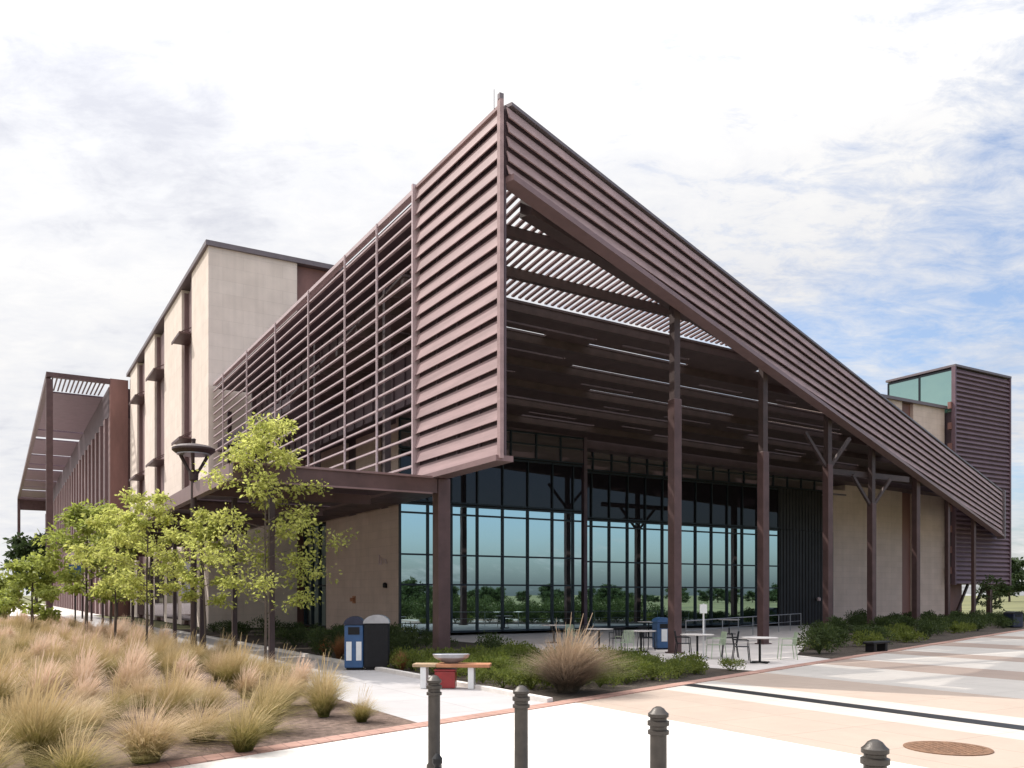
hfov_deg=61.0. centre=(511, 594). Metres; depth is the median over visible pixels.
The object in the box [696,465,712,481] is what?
window
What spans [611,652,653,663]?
shrub
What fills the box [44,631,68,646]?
plume grass clump
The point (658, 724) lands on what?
bollard
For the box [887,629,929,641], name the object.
bushy shrub
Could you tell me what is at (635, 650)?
shrub
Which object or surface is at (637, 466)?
window
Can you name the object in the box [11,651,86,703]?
plume grass clump
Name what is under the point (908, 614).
bushy shrub
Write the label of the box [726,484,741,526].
window
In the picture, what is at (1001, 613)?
bushy shrub
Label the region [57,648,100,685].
muhly grass clump
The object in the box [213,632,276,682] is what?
muhly grass clump
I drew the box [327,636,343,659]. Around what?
rust grass clump
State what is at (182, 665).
plume grass clump
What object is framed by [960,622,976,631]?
bushy shrub
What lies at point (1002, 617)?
bushy shrub
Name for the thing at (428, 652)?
shrub
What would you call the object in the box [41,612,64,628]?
muhly grass clump
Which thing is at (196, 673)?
plume grass clump
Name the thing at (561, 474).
window
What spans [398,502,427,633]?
window
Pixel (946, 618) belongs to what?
bushy shrub
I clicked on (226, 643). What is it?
muhly grass clump
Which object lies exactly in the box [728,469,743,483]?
window
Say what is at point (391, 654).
shrub
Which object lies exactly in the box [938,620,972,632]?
bushy shrub
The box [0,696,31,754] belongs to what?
muhly grass clump
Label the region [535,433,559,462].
window
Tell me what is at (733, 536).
window
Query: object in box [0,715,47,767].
muhly grass clump
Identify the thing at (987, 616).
bushy shrub
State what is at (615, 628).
terrace chair
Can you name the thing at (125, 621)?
plume grass clump
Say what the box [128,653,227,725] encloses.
muhly grass clump
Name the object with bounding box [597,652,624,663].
shrub
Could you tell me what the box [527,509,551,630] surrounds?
window
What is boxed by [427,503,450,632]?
window
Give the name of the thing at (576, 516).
window
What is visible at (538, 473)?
window
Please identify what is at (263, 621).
dark shrub
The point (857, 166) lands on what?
sky
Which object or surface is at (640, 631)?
cafe table
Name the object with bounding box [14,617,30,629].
muhly grass clump
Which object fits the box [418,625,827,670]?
terrace
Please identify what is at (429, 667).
shrub
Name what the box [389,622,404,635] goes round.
dark shrub
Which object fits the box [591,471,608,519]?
window
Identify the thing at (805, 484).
window
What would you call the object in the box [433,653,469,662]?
metal basin
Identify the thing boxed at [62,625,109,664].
muhly grass clump
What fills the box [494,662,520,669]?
shrub
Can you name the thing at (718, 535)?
window
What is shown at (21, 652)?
feather grass clump
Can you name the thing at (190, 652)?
muhly grass clump
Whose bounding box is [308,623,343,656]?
dark shrub
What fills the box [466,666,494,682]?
shrub
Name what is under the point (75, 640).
plume grass clump
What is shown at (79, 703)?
feather grass clump
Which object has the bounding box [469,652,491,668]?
shrub
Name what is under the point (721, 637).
terrace chair
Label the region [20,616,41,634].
muhly grass clump
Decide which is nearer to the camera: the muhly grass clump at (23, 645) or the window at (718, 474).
the muhly grass clump at (23, 645)
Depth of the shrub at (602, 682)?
18.66 m
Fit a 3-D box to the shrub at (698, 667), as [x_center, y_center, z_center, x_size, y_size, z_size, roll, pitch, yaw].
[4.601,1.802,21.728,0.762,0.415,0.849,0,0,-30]
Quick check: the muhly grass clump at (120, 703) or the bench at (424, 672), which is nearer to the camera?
the muhly grass clump at (120, 703)
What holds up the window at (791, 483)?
in the college building
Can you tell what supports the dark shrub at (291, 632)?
on the front bed at (591, 689)
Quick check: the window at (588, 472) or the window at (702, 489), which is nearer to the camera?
the window at (588, 472)
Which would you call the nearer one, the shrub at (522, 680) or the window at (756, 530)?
the shrub at (522, 680)
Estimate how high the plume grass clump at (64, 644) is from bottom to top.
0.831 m
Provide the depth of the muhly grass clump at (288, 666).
18.57 m
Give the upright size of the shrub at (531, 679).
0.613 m
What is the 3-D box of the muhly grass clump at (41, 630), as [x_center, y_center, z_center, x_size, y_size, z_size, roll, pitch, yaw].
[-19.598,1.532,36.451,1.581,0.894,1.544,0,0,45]
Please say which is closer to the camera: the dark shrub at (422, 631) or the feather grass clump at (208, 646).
the feather grass clump at (208, 646)
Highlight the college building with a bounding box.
[17,92,1011,669]
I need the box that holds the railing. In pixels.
[685,613,800,642]
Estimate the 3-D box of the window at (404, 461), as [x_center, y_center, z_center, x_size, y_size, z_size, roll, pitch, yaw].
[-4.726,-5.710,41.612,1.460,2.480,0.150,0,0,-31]
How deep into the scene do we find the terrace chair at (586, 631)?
33.83 m
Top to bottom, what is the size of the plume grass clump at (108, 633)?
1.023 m
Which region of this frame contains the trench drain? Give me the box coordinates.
[684,684,1023,729]
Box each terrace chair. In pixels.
[564,624,581,646]
[579,624,593,646]
[609,627,625,649]
[615,630,634,650]
[637,626,654,650]
[674,630,691,657]
[705,631,726,658]
[721,631,738,657]
[731,633,750,661]
[777,632,797,659]
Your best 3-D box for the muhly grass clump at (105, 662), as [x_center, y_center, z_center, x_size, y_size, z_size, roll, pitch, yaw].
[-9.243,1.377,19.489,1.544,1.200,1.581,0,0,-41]
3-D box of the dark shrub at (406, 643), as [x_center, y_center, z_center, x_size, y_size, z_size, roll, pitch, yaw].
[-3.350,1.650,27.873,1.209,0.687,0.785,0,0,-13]
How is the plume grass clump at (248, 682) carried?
on the grass bed at (336, 722)
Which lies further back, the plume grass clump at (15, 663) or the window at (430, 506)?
the window at (430, 506)
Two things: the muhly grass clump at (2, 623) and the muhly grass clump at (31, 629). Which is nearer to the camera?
the muhly grass clump at (31, 629)
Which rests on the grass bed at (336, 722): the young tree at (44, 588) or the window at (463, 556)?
the young tree at (44, 588)
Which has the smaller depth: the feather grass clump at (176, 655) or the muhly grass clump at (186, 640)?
the feather grass clump at (176, 655)
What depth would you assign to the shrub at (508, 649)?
24.03 m
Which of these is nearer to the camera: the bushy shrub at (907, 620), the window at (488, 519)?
the window at (488, 519)
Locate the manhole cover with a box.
[903,741,993,755]
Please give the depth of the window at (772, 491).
55.96 m
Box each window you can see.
[304,523,325,626]
[398,417,410,448]
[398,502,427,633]
[399,448,427,502]
[427,478,450,503]
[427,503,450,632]
[450,505,476,632]
[451,471,476,504]
[476,465,502,506]
[476,506,501,631]
[502,459,527,508]
[502,508,527,630]
[506,429,510,455]
[510,430,535,459]
[527,460,551,509]
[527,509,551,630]
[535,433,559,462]
[551,463,572,510]
[551,511,572,629]
[560,436,583,464]
[572,464,581,511]
[572,512,581,629]
[587,452,592,470]
[587,471,590,518]
[587,519,590,627]
[590,519,608,627]
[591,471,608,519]
[592,452,610,471]
[608,520,626,627]
[609,473,627,520]
[610,454,629,473]
[627,475,644,521]
[627,521,644,626]
[629,457,646,475]
[644,476,662,522]
[644,522,661,626]
[646,459,663,476]
[661,523,667,617]
[662,478,667,522]
[663,461,667,477]
[682,464,696,479]
[682,480,695,523]
[682,524,695,625]
[695,481,711,524]
[695,525,711,625]
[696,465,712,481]
[711,482,726,525]
[711,526,726,624]
[712,467,728,482]
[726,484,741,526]
[726,527,741,624]
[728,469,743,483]
[741,485,756,527]
[741,528,756,623]
[743,471,756,485]
[756,488,756,525]
[756,530,756,622]
[769,475,772,486]
[769,487,777,528]
[769,529,777,623]
[772,475,786,487]
[786,477,800,489]
[800,478,814,490]
[814,480,822,491]
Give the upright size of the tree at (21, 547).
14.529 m
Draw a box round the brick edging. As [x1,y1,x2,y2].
[127,629,1023,767]
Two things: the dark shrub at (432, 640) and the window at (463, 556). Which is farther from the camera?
the window at (463, 556)
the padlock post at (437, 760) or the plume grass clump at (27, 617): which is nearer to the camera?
the padlock post at (437, 760)
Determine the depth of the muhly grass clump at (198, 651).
23.51 m
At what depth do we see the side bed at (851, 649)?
36.32 m
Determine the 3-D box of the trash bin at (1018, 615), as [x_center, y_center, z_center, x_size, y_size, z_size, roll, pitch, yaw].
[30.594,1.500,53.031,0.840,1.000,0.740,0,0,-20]
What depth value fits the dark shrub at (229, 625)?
42.74 m
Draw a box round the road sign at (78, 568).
[69,565,80,621]
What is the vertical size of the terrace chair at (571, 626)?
0.852 m
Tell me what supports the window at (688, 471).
in the college building
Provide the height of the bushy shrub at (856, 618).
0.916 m
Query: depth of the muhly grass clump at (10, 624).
43.09 m
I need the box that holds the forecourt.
[173,703,924,767]
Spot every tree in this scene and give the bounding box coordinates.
[0,532,45,604]
[0,551,64,622]
[0,572,23,619]
[29,498,130,629]
[63,504,177,639]
[64,534,142,624]
[92,486,190,644]
[158,507,252,649]
[179,412,357,663]
[976,574,1011,611]
[976,579,1014,601]
[993,557,1023,601]
[993,573,1018,599]
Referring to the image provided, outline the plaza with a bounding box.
[578,631,1023,767]
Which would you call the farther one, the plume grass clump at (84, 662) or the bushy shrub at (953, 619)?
the bushy shrub at (953, 619)
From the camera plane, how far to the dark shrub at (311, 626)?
38.25 m
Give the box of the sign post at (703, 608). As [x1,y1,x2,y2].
[700,604,707,658]
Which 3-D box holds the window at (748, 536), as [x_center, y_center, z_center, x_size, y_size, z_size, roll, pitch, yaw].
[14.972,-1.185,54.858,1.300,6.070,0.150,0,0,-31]
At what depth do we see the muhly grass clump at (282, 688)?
14.58 m
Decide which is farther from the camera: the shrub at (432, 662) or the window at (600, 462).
the window at (600, 462)
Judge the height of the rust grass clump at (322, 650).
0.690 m
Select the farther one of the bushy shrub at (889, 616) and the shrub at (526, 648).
the bushy shrub at (889, 616)
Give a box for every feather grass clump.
[0,639,14,652]
[0,684,82,718]
[0,737,41,765]
[10,642,33,662]
[11,684,132,721]
[23,629,42,640]
[23,654,44,670]
[23,654,106,689]
[34,655,69,672]
[42,717,104,750]
[54,686,145,736]
[59,637,100,658]
[67,686,235,763]
[100,667,165,707]
[130,668,231,703]
[149,642,207,665]
[151,687,273,741]
[173,640,206,653]
[193,642,259,679]
[197,641,215,654]
[250,658,315,706]
[254,653,294,673]
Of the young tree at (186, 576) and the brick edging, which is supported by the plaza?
the brick edging
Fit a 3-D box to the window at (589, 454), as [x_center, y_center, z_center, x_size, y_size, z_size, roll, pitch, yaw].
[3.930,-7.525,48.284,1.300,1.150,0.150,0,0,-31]
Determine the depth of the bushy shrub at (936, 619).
47.22 m
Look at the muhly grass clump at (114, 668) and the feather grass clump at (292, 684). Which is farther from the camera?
the muhly grass clump at (114, 668)
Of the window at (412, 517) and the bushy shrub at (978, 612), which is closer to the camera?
the window at (412, 517)
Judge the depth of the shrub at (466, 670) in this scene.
20.30 m
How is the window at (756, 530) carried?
in the college building
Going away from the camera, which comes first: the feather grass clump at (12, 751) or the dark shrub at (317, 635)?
the feather grass clump at (12, 751)
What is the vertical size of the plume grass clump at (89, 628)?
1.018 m
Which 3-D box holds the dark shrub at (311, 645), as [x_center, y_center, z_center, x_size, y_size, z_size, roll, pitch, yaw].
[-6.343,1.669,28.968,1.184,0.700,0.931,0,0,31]
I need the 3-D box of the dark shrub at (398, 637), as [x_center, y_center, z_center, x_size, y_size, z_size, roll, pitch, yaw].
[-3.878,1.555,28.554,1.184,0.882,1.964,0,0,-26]
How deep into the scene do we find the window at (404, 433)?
41.39 m
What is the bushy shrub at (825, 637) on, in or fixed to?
on the side bed at (851, 649)
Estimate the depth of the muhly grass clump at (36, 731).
10.01 m
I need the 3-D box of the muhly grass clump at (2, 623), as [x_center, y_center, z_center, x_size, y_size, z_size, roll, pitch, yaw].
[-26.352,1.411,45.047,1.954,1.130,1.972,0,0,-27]
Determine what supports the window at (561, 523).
in the college building
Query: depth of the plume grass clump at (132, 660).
20.26 m
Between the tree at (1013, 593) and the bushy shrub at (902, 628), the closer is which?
the bushy shrub at (902, 628)
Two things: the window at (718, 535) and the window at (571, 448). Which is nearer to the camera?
the window at (571, 448)
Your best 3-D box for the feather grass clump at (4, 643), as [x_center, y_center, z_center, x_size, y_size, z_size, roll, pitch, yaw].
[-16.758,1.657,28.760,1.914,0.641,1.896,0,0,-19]
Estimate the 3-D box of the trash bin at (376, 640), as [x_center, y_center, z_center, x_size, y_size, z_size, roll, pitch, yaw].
[-3.630,1.258,23.350,0.700,1.460,0.660,0,0,-6]
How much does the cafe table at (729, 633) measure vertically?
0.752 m
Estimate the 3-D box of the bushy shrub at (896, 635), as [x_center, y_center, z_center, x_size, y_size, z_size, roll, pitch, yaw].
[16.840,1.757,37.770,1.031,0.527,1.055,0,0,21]
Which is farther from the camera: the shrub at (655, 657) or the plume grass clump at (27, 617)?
the plume grass clump at (27, 617)
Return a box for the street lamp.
[172,438,214,649]
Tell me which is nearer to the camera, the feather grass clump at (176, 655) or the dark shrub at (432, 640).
the feather grass clump at (176, 655)
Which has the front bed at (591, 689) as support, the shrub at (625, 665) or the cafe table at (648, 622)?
the shrub at (625, 665)
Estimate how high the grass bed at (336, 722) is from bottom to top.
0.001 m
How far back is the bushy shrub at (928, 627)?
38.52 m
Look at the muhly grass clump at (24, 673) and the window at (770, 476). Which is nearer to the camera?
the muhly grass clump at (24, 673)
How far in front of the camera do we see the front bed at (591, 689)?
20.92 m
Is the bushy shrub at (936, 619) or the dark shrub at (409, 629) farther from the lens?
the bushy shrub at (936, 619)
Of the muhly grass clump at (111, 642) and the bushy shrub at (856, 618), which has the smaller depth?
the muhly grass clump at (111, 642)
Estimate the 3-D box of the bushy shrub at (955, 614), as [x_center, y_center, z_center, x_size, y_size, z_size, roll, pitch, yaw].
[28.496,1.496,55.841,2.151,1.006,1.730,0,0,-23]
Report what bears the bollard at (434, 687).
on the forecourt
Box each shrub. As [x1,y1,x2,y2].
[198,623,219,631]
[212,620,231,634]
[228,621,255,636]
[250,614,284,638]
[275,626,308,643]
[275,628,312,646]
[281,621,305,631]
[283,621,306,633]
[305,627,329,649]
[305,635,329,654]
[306,622,324,634]
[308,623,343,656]
[327,625,343,640]
[387,647,429,670]
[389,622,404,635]
[389,645,416,667]
[389,651,408,670]
[390,629,411,653]
[390,637,425,652]
[392,630,419,645]
[394,622,420,648]
[405,647,438,658]
[414,656,433,670]
[417,629,432,641]
[418,631,432,646]
[421,659,436,673]
[423,656,440,670]
[424,647,453,652]
[427,633,457,647]
[434,647,454,652]
[450,643,486,653]
[456,668,467,676]
[457,655,480,675]
[458,658,490,675]
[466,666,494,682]
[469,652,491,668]
[475,631,510,652]
[477,646,513,661]
[479,654,513,673]
[481,664,519,687]
[485,643,526,656]
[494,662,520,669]
[502,640,538,654]
[503,653,522,658]
[505,643,544,657]
[506,662,548,688]
[508,669,546,686]
[511,656,528,667]
[520,653,544,661]
[590,667,623,686]
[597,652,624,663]
[597,659,642,680]
[598,644,626,656]
[607,659,651,680]
[608,668,638,683]
[610,647,649,656]
[610,648,647,657]
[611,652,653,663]
[614,654,660,679]
[639,660,678,680]
[648,654,664,660]
[649,658,666,673]
[652,657,695,673]
[659,662,694,678]
[670,651,708,672]
[684,659,709,674]
[717,657,746,670]
[794,624,842,653]
[796,636,831,648]
[798,619,829,634]
[817,624,852,647]
[824,615,854,637]
[838,615,866,626]
[843,608,866,617]
[844,624,872,632]
[846,614,876,626]
[848,623,873,637]
[849,629,886,646]
[867,614,898,629]
[869,624,895,643]
[878,614,896,625]
[884,624,913,635]
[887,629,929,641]
[888,630,908,640]
[889,622,915,632]
[896,614,917,629]
[900,611,911,616]
[911,618,945,633]
[915,614,950,631]
[915,622,944,638]
[920,609,935,618]
[933,621,953,634]
[934,617,960,622]
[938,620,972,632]
[939,616,964,626]
[941,611,967,623]
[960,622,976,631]
[964,617,990,630]
[965,609,996,618]
[966,615,995,625]
[967,613,994,625]
[993,610,1005,617]
[993,615,1016,626]
[993,618,1019,627]
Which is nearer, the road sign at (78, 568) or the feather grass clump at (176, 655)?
the feather grass clump at (176, 655)
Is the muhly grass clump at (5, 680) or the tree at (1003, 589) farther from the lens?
the tree at (1003, 589)
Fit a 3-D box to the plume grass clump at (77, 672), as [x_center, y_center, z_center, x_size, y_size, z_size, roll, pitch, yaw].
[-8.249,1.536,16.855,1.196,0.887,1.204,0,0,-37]
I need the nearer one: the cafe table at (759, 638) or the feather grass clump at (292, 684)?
the feather grass clump at (292, 684)
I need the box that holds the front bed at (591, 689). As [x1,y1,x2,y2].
[177,629,749,701]
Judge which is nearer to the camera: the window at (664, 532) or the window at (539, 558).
the window at (539, 558)
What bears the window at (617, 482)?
in the college building
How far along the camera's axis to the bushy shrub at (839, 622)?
39.79 m
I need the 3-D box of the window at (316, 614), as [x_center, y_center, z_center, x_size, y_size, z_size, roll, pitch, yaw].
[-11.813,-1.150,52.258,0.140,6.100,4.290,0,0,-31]
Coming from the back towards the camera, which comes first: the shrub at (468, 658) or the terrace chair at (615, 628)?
the terrace chair at (615, 628)
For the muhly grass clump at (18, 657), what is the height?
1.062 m
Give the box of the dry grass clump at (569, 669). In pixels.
[506,612,641,692]
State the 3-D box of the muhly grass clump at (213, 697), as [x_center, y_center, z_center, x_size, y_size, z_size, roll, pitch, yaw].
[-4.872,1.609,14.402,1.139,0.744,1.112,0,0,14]
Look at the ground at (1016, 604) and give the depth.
108.11 m
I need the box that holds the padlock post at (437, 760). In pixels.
[432,753,441,767]
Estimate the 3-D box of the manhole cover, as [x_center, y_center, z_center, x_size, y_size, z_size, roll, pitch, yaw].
[5.670,1.989,11.310,1.060,0.018,1.060,0,0,0]
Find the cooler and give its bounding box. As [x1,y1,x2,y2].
[434,668,456,687]
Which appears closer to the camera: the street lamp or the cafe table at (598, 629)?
the street lamp
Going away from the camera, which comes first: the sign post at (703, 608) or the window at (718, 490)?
the sign post at (703, 608)
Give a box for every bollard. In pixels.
[426,675,441,767]
[512,685,529,767]
[647,706,668,767]
[860,739,889,767]
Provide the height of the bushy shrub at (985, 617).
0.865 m
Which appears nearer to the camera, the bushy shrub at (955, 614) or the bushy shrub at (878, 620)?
the bushy shrub at (878, 620)
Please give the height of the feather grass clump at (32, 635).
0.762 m
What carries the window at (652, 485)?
in the college building
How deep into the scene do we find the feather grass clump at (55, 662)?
21.15 m
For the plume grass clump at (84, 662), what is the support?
on the grass bed at (336, 722)
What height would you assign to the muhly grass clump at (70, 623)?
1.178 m
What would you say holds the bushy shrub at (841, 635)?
on the side bed at (851, 649)
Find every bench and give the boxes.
[412,662,491,688]
[863,640,889,651]
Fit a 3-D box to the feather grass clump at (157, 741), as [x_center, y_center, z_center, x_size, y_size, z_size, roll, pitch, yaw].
[-4.197,1.520,10.295,2.009,0.912,2.052,0,0,0]
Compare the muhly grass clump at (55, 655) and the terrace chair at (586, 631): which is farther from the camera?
the terrace chair at (586, 631)
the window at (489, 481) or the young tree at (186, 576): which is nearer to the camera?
the young tree at (186, 576)
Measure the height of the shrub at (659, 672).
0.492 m
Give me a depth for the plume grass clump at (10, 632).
33.67 m
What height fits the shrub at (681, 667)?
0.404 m
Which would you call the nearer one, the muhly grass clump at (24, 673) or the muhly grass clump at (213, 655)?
the muhly grass clump at (24, 673)
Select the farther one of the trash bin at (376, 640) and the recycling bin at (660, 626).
the recycling bin at (660, 626)
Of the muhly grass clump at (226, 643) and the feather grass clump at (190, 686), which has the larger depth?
the muhly grass clump at (226, 643)
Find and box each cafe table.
[542,624,564,642]
[587,628,612,649]
[628,630,655,652]
[638,621,651,637]
[680,633,713,657]
[718,619,737,634]
[741,636,777,663]
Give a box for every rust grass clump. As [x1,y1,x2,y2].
[314,638,330,654]
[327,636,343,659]
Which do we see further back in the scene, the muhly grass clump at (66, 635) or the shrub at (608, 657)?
the muhly grass clump at (66, 635)
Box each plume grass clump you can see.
[0,622,21,639]
[0,625,8,641]
[3,666,25,700]
[4,653,30,676]
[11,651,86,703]
[19,612,30,620]
[21,628,63,662]
[41,627,56,640]
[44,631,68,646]
[46,635,70,659]
[56,623,74,637]
[60,639,110,686]
[60,651,111,693]
[64,625,91,650]
[65,643,80,660]
[66,666,112,706]
[81,621,97,634]
[86,626,107,644]
[93,637,159,702]
[94,618,107,641]
[97,632,125,662]
[98,618,128,640]
[101,621,125,641]
[108,636,159,673]
[117,614,132,625]
[120,626,137,650]
[125,620,155,652]
[155,623,178,639]
[163,649,214,680]
[169,664,226,697]
[224,657,273,697]
[285,652,320,692]
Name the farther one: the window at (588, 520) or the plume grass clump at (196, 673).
the window at (588, 520)
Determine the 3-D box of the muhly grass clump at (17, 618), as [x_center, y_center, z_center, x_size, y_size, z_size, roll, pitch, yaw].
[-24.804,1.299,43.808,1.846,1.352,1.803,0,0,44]
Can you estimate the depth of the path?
17.60 m
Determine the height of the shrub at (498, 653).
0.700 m
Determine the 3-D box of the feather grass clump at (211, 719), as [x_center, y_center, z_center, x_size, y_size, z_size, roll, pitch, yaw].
[-4.089,1.617,11.787,2.160,0.718,2.140,0,0,0]
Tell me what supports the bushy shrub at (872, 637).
on the side bed at (851, 649)
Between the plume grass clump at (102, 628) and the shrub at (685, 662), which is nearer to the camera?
the shrub at (685, 662)
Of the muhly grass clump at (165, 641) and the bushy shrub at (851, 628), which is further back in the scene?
the bushy shrub at (851, 628)
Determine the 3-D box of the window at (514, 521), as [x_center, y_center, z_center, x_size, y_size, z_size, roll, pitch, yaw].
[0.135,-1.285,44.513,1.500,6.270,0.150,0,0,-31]
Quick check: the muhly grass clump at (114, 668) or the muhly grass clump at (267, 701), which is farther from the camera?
the muhly grass clump at (114, 668)
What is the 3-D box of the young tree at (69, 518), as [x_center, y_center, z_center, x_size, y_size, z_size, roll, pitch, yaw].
[-17.942,-1.034,36.441,3.854,6.047,4.003,0,0,0]
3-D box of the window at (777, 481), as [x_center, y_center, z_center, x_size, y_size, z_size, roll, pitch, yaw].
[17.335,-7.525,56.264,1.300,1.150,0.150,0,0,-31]
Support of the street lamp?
on the grass bed at (336, 722)
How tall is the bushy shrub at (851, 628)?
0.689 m
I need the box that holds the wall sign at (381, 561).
[379,555,386,564]
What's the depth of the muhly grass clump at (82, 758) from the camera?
9.18 m
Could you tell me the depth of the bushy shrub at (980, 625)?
47.98 m
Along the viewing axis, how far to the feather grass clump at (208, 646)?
25.72 m
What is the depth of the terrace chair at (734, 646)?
26.07 m
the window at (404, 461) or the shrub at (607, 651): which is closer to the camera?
the shrub at (607, 651)
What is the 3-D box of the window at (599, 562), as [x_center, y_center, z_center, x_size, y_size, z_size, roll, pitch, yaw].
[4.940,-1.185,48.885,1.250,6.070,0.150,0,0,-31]
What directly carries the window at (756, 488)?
in the college building
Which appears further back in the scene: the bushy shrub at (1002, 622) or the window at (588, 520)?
the bushy shrub at (1002, 622)
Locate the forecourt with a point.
(575, 735)
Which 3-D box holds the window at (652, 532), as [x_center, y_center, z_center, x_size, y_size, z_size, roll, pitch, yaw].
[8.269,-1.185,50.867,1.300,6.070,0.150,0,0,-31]
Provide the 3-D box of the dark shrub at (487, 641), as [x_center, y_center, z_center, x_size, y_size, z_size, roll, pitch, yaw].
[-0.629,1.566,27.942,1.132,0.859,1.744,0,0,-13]
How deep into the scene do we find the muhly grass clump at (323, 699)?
14.08 m
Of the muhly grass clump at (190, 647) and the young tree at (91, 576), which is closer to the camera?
the muhly grass clump at (190, 647)
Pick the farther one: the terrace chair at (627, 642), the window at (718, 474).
the window at (718, 474)
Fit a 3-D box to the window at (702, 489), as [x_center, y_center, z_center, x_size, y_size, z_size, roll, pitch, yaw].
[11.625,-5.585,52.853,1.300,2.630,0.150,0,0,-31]
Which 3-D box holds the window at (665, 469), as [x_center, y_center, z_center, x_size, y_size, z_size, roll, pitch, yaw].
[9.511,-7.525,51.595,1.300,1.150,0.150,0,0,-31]
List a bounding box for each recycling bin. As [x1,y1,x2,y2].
[343,616,364,669]
[651,617,667,649]
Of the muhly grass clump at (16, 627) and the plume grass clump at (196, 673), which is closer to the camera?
the plume grass clump at (196, 673)
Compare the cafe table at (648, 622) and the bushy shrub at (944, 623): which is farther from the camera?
the bushy shrub at (944, 623)
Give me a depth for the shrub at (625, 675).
19.36 m
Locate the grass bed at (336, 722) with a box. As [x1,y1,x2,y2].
[0,616,416,767]
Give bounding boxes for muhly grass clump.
[0,611,8,631]
[0,619,41,653]
[0,630,13,645]
[0,636,29,660]
[0,639,48,672]
[0,644,56,712]
[0,655,125,765]
[0,672,87,731]
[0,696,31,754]
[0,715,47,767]
[2,614,24,627]
[6,611,28,626]
[7,659,57,691]
[9,619,23,634]
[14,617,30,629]
[15,706,155,767]
[16,619,44,637]
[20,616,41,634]
[32,634,73,666]
[33,624,54,639]
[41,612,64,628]
[42,623,58,636]
[57,625,74,649]
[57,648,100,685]
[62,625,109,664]
[65,612,84,631]
[69,629,123,682]
[82,670,154,718]
[99,636,137,678]
[108,632,120,646]
[112,625,164,663]
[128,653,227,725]
[148,630,181,667]
[148,641,196,679]
[149,627,183,652]
[151,636,207,665]
[179,634,189,648]
[180,631,214,660]
[191,637,222,667]
[193,672,247,714]
[196,639,230,664]
[197,677,307,752]
[207,635,269,687]
[209,627,249,656]
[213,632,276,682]
[221,662,327,732]
[238,660,312,710]
[241,651,287,689]
[262,643,324,682]
[290,648,366,699]
[290,658,359,716]
[343,684,390,721]
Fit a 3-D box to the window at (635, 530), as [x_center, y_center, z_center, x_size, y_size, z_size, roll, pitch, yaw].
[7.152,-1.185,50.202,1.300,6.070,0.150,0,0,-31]
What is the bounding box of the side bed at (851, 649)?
[797,621,1023,658]
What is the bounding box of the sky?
[0,0,1023,595]
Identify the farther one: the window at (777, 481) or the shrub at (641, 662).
the window at (777, 481)
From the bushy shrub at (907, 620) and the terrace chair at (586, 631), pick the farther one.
the bushy shrub at (907, 620)
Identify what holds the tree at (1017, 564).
on the ground at (1016, 604)
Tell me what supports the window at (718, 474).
in the college building
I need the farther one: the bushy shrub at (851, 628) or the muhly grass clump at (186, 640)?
the bushy shrub at (851, 628)
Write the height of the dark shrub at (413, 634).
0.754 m
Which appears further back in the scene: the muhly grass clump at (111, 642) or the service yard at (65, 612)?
the service yard at (65, 612)
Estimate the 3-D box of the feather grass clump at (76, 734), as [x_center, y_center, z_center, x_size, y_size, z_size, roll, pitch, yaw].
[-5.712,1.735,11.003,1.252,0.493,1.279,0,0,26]
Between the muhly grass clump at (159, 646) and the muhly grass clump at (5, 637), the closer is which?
the muhly grass clump at (159, 646)
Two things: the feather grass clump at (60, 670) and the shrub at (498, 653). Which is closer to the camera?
the feather grass clump at (60, 670)
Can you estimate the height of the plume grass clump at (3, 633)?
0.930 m
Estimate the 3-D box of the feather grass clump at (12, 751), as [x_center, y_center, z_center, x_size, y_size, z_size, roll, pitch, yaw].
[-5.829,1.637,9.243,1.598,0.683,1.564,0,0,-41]
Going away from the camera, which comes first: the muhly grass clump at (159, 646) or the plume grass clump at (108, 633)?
the muhly grass clump at (159, 646)
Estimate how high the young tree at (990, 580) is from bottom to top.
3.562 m
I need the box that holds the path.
[62,615,543,722]
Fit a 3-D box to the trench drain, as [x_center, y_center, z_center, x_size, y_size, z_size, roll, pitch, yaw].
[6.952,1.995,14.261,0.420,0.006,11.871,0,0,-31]
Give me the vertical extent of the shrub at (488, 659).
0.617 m
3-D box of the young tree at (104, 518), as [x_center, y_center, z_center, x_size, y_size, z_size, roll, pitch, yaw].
[-14.377,-0.635,31.544,2.828,5.248,3.788,0,0,25]
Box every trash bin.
[363,614,389,669]
[1003,611,1023,627]
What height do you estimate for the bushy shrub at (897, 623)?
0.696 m
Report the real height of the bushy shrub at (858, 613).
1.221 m
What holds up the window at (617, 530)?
in the college building
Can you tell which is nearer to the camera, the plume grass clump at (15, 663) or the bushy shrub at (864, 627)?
the plume grass clump at (15, 663)
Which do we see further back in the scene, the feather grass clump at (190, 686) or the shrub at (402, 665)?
the shrub at (402, 665)
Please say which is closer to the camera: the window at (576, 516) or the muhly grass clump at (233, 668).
the muhly grass clump at (233, 668)
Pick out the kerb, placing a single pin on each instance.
(534, 697)
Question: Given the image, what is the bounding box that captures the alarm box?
[350,596,355,602]
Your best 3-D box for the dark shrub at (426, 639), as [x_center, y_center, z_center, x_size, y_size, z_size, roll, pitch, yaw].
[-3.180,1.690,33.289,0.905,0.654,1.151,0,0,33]
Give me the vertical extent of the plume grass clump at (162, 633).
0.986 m
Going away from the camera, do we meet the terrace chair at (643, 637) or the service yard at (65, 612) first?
the terrace chair at (643, 637)
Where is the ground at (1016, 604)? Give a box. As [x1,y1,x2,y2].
[20,596,1023,658]
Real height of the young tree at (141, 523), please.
5.279 m
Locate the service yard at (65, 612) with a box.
[7,604,98,615]
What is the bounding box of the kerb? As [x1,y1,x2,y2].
[164,628,552,702]
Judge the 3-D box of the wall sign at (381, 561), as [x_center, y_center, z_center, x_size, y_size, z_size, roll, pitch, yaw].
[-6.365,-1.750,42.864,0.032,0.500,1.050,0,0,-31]
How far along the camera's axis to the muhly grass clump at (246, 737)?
10.95 m

